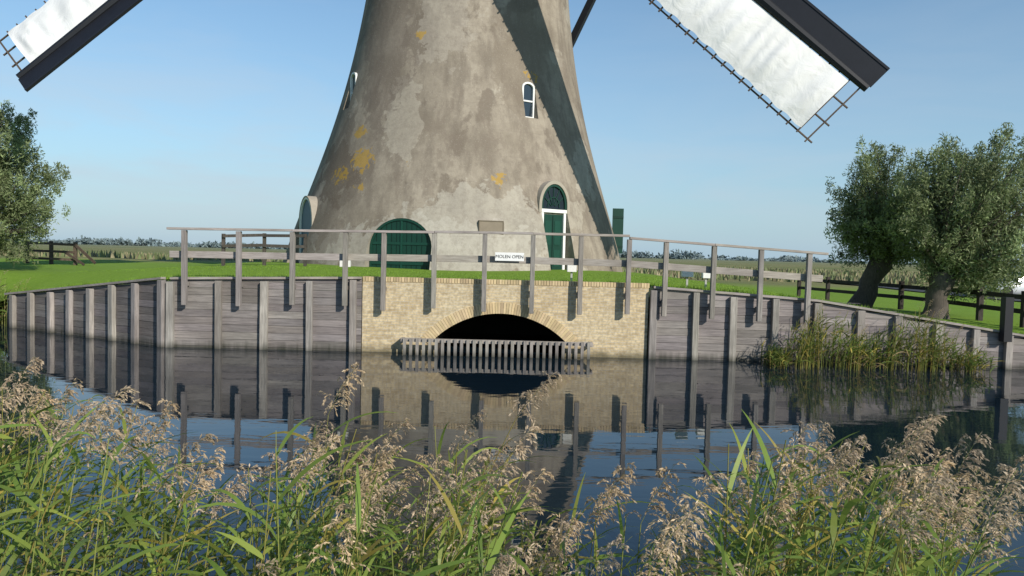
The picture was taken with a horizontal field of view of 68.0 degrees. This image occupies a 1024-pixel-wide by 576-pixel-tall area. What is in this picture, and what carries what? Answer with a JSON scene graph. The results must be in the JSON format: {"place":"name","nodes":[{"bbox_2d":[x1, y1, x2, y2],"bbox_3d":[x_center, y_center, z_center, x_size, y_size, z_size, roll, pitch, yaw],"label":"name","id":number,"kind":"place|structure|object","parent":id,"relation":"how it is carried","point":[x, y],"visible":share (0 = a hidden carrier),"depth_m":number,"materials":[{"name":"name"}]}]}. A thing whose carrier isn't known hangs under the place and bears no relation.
{"place":"outdoors","nodes":[
{"label":"outdoors","id":0,"kind":"place"},
{"bbox_2d":[0,280,1023,575],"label":"canal water","id":1,"kind":"structure","parent":0,"point":[598,420],"depth_m":12.16,"materials":[{"name":"blue liquid"}]},
{"bbox_2d":[0,271,30,325],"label":"reed clump","id":2,"kind":"object","parent":1,"relation":"in","point":[4,312],"visible":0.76,"depth_m":23.39,"materials":[{"name":"green plant"}]},
{"bbox_2d":[7,279,165,345],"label":"planks","id":3,"kind":"object","parent":1,"relation":"in","point":[148,323],"visible":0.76,"depth_m":20.58,"materials":[{"name":"grey wood"}]},
{"bbox_2d":[4,277,165,294],"bbox_3d":[-12.032,-0.038,21.039,7.350,0.808,0.184,3,3,30],"label":"capping","id":4,"kind":"object","parent":3,"relation":"on","point":[100,284],"visible":1,"depth_m":20.69,"materials":[{"name":"grey wood"}]},
{"bbox_2d":[9,280,165,346],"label":"posts","id":5,"kind":"object","parent":1,"relation":"in","point":[161,304],"visible":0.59,"depth_m":20.59,"materials":[{"name":"grey wood"}]},
{"bbox_2d":[165,280,356,351],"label":"posts","id":6,"kind":"object","parent":1,"relation":"in","point":[170,317],"visible":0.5,"depth_m":19.13,"materials":[{"name":"grey wood"}]},
{"bbox_2d":[171,279,361,351],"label":"planks","id":7,"kind":"object","parent":6,"relation":"attached to","point":[238,333],"visible":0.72,"depth_m":19.25,"materials":[{"name":"grey wood"}]},
{"bbox_2d":[170,277,361,278],"bbox_3d":[-6.206,-0.254,19.196,4.821,0.180,0.150,1,3,0],"label":"capping","id":8,"kind":"object","parent":7,"relation":"on","point":[266,277],"visible":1,"depth_m":19.12,"materials":[{"name":"grey wood"}]},
{"bbox_2d":[400,337,592,359],"bbox_3d":[-0.391,1.670,19.081,4.820,0.758,0.434,1,3,0],"label":"trash rack","id":9,"kind":"object","parent":1,"relation":"in","point":[404,340],"visible":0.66,"depth_m":18.87,"materials":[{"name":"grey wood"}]},
{"bbox_2d":[0,357,1023,575],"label":"reed bed","id":10,"kind":"object","parent":1,"relation":"in","point":[476,558],"visible":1,"depth_m":3.90,"materials":[{"name":"green plant"}]},
{"bbox_2d":[648,290,1013,369],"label":"posts","id":11,"kind":"object","parent":1,"relation":"in","point":[975,336],"visible":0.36,"depth_m":19.11,"materials":[{"name":"grey wood"}]},
{"bbox_2d":[999,297,1013,341],"bbox_3d":[12.235,0.778,18.792,0.200,1.100,0.200,1,3,0],"label":"mooring post","id":12,"kind":"object","parent":11,"relation":"attached to","point":[1006,318],"visible":1,"depth_m":18.71,"materials":[{"name":"grey wood"}]},
{"bbox_2d":[653,288,1023,368],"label":"planks","id":13,"kind":"object","parent":1,"relation":"in","point":[750,329],"visible":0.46,"depth_m":19.23,"materials":[{"name":"grey wood"}]},
{"bbox_2d":[653,286,1023,336],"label":"capping","id":14,"kind":"object","parent":13,"relation":"on","point":[816,300],"visible":0.88,"depth_m":19.11,"materials":[{"name":"grey wood"}]},
{"bbox_2d":[757,300,998,373],"bbox_3d":[8.847,1.126,18.434,5.809,1.778,1.593,1,3,0],"label":"reed clump","id":15,"kind":"object","parent":1,"relation":"in","point":[779,357],"visible":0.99,"depth_m":18.30,"materials":[{"name":"green plant"}]},
{"bbox_2d":[0,243,1023,333],"bbox_3d":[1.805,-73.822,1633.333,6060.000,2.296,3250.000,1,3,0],"label":"grass ground","id":16,"kind":"structure","parent":0,"point":[42,274],"depth_m":32.51,"materials":[{"name":"green plant"}]},
{"bbox_2d":[0,100,71,267],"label":"willow tree","id":17,"kind":"object","parent":16,"relation":"on","point":[21,210],"visible":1,"depth_m":29.80,"materials":[{"name":"green plant"}]},
{"bbox_2d":[25,241,77,264],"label":"paddock fence","id":18,"kind":"object","parent":16,"relation":"on","point":[52,251],"visible":0.71,"depth_m":40.89,"materials":[{"name":"brown wood"}]},
{"bbox_2d":[63,243,95,265],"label":"gate brace rails","id":19,"kind":"object","parent":18,"relation":"attached to","point":[83,252],"visible":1,"depth_m":40.71,"materials":[{"name":"brown wood"}]},
{"bbox_2d":[221,233,306,265],"bbox_3d":[-8.473,-1.202,25.951,2.900,1.362,0.162,1,3,0],"label":"rail barrier","id":20,"kind":"object","parent":16,"relation":"on","point":[263,245],"visible":0.77,"depth_m":25.86,"materials":[{"name":"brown wood"}]},
{"bbox_2d":[340,260,350,266],"bbox_3d":[-4.339,-0.500,19.753,0.291,0.535,0.210,1,3,0],"label":"garden floodlight","id":21,"kind":"object","parent":16,"relation":"on","point":[349,263],"visible":0.23,"depth_m":19.66,"materials":[{"name":"white paint"}]},
{"bbox_2d":[0,0,889,286],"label":"windmill","id":22,"kind":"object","parent":16,"relation":"on","point":[460,114],"visible":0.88,"depth_m":29.47,"materials":[{"name":"plaster"},{"name":"wood"},{"name":"cloth"}]},
{"bbox_2d":[301,200,310,252],"bbox_3d":[-8.493,-2.159,31.445,0.001,3.190,1.540,0,3,-34],"label":"side door","id":23,"kind":"structure","parent":22,"relation":"in","point":[306,213],"depth_m":31.52,"materials":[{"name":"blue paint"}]},
{"bbox_2d":[350,72,356,99],"bbox_3d":[-6.717,-8.356,32.263,0.120,1.577,0.605,0,3,-33],"label":"side window frame","id":24,"kind":"structure","parent":22,"relation":"in","point":[354,73],"depth_m":32.43,"materials":[{"name":"white paint"}]},
{"bbox_2d":[369,218,431,269],"bbox_3d":[-4.148,-1.465,28.474,2.520,2.290,0.080,2,3,12],"label":"wagon door","id":25,"kind":"structure","parent":22,"relation":"in","point":[397,243],"depth_m":28.44,"materials":[{"name":"green paint"}]},
{"bbox_2d":[524,84,531,116],"bbox_3d":[0.610,-7.546,30.628,0.560,1.470,0.001,0,3,-32],"label":"front window glass","id":26,"kind":"structure","parent":22,"relation":"in","point":[527,88],"depth_m":30.65,"materials":[{"name":"blue glass"}]},
{"bbox_2d":[522,82,534,117],"bbox_3d":[0.631,-7.548,30.596,0.605,1.478,0.120,0,3,-32],"label":"front window frame","id":27,"kind":"structure","parent":22,"relation":"in","point":[533,88],"depth_m":30.67,"materials":[{"name":"white paint"}]},
{"bbox_2d":[544,214,561,269],"bbox_3d":[1.574,-1.623,29.950,1.000,2.550,0.050,-1,3,-37],"label":"entrance door","id":28,"kind":"structure","parent":22,"relation":"in","point":[552,223],"depth_m":29.98,"materials":[{"name":"green paint"}]},
{"bbox_2d":[2,248,1007,284],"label":"meadow reeds","id":29,"kind":"object","parent":16,"relation":"on","point":[905,276],"visible":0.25,"depth_m":73.99,"materials":[{"name":"green plant"}]},
{"bbox_2d":[362,276,649,358],"bbox_3d":[-0.178,1.035,21.761,7.255,2.712,5.020,1,3,0],"label":"brick culvert headwall","id":30,"kind":"object","parent":16,"relation":"on","point":[606,325],"visible":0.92,"depth_m":19.25,"materials":[{"name":"beige brick"}]},
{"bbox_2d":[166,227,828,323],"bbox_3d":[-0.376,-0.352,19.035,16.464,2.130,0.270,1,3,0],"label":"wooden handrail","id":31,"kind":"object","parent":30,"relation":"attached to","point":[184,254],"visible":1,"depth_m":18.95,"materials":[{"name":"grey wood"}]},
{"bbox_2d":[495,252,523,260],"bbox_3d":[-0.061,-0.775,18.882,0.720,0.210,0.030,1,3,0],"label":"open sign","id":32,"kind":"object","parent":31,"relation":"attached to","point":[502,256],"visible":1,"depth_m":18.87,"materials":[{"name":"white paint"}]},
{"bbox_2d":[12,235,1017,266],"bbox_3d":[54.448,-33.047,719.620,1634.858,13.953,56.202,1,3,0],"label":"distant tree line","id":33,"kind":"object","parent":16,"relation":"on","point":[215,244],"visible":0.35,"depth_m":708.95,"materials":[{"name":"green plant"}]},
{"bbox_2d":[567,265,576,280],"bbox_3d":[1.560,-0.372,19.902,0.269,0.535,0.210,1,3,0],"label":"garden floodlight","id":34,"kind":"object","parent":16,"relation":"on","point":[571,268],"visible":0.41,"depth_m":19.81,"materials":[{"name":"white paint"}]},
{"bbox_2d":[681,271,693,284],"bbox_3d":[4.657,-0.247,20.205,0.336,0.535,0.210,1,3,0],"label":"garden floodlight","id":35,"kind":"object","parent":16,"relation":"on","point":[686,274],"visible":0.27,"depth_m":20.11,"materials":[{"name":"white paint"}]},
{"bbox_2d":[701,273,709,288],"bbox_3d":[5.257,-0.218,20.606,0.224,0.535,0.210,1,3,0],"label":"garden floodlight","id":36,"kind":"object","parent":16,"relation":"on","point":[705,275],"visible":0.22,"depth_m":20.51,"materials":[{"name":"white paint"}]},
{"bbox_2d":[823,135,928,307],"bbox_3d":[14.604,-2.455,29.849,4.452,7.121,4.782,3,3,35],"label":"willow tree","id":37,"kind":"object","parent":16,"relation":"on","point":[857,228],"visible":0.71,"depth_m":29.54,"materials":[{"name":"green plant"}]},
{"bbox_2d":[797,277,1023,327],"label":"paddock fence","id":38,"kind":"object","parent":16,"relation":"on","point":[978,305],"visible":0.52,"depth_m":29.62,"materials":[{"name":"brown wood"}]},
{"bbox_2d":[875,122,1023,318],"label":"willow tree","id":39,"kind":"object","parent":16,"relation":"on","point":[955,227],"visible":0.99,"depth_m":25.91,"materials":[{"name":"green plant"}]},
{"bbox_2d":[0,0,1023,262],"label":"sky","id":40,"kind":"structure","parent":0,"point":[179,113],"materials":[{"name":"blue"}]},
{"bbox_2d":[854,284,1020,300],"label":"road","id":41,"kind":"structure","parent":0,"point":[949,294],"depth_m":51.49,"materials":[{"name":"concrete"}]},
{"bbox_2d":[985,274,1023,293],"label":"parked car","id":42,"kind":"object","parent":41,"relation":"on","point":[1018,288],"visible":0.16,"depth_m":45.12,"materials":[{"name":"paint"}]}
]}

